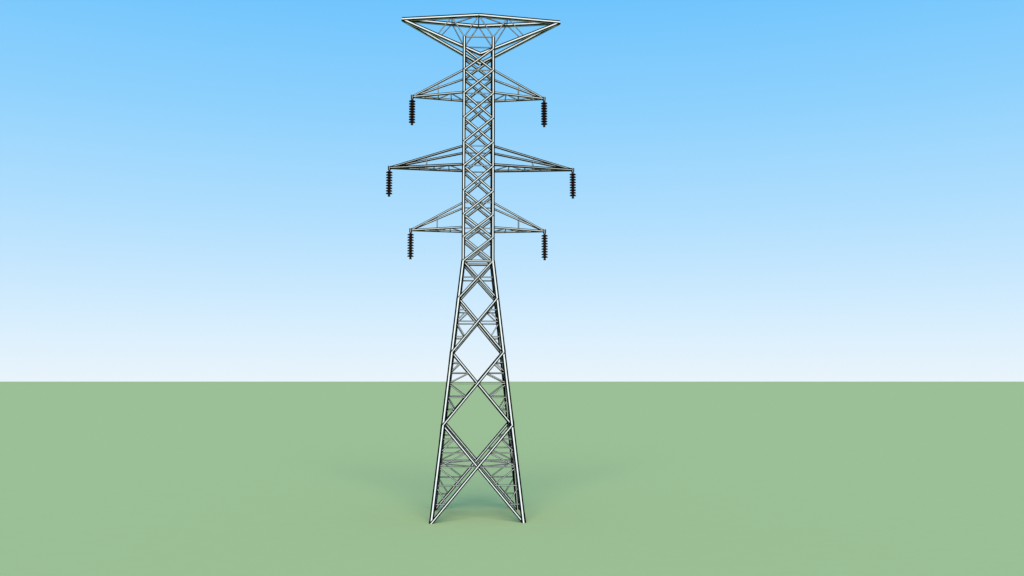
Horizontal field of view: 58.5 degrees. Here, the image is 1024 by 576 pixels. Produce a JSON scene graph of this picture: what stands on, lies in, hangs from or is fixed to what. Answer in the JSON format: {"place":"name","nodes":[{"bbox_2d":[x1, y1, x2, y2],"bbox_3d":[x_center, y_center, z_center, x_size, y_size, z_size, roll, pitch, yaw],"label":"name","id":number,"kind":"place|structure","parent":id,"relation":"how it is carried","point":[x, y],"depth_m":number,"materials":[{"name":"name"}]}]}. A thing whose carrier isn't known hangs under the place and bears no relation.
{"place":"outdoors","nodes":[
{"label":"outdoors","id":0,"kind":"place"},
{"bbox_2d":[0,382,1023,575],"bbox_3d":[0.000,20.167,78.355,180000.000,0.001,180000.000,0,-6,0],"label":"ground","id":1,"kind":"structure","parent":0,"point":[617,478],"depth_m":112.12,"materials":[{"name":"green plant"}]},
{"bbox_2d":[386,13,575,523],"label":"transmission tower","id":2,"kind":"structure","parent":1,"relation":"on","point":[499,346],"depth_m":84.94,"materials":[{"name":"metal"}]},
{"bbox_2d":[0,0,1023,381],"label":"sky","id":3,"kind":"structure","parent":0,"point":[191,190],"materials":[{"name":"blue"}]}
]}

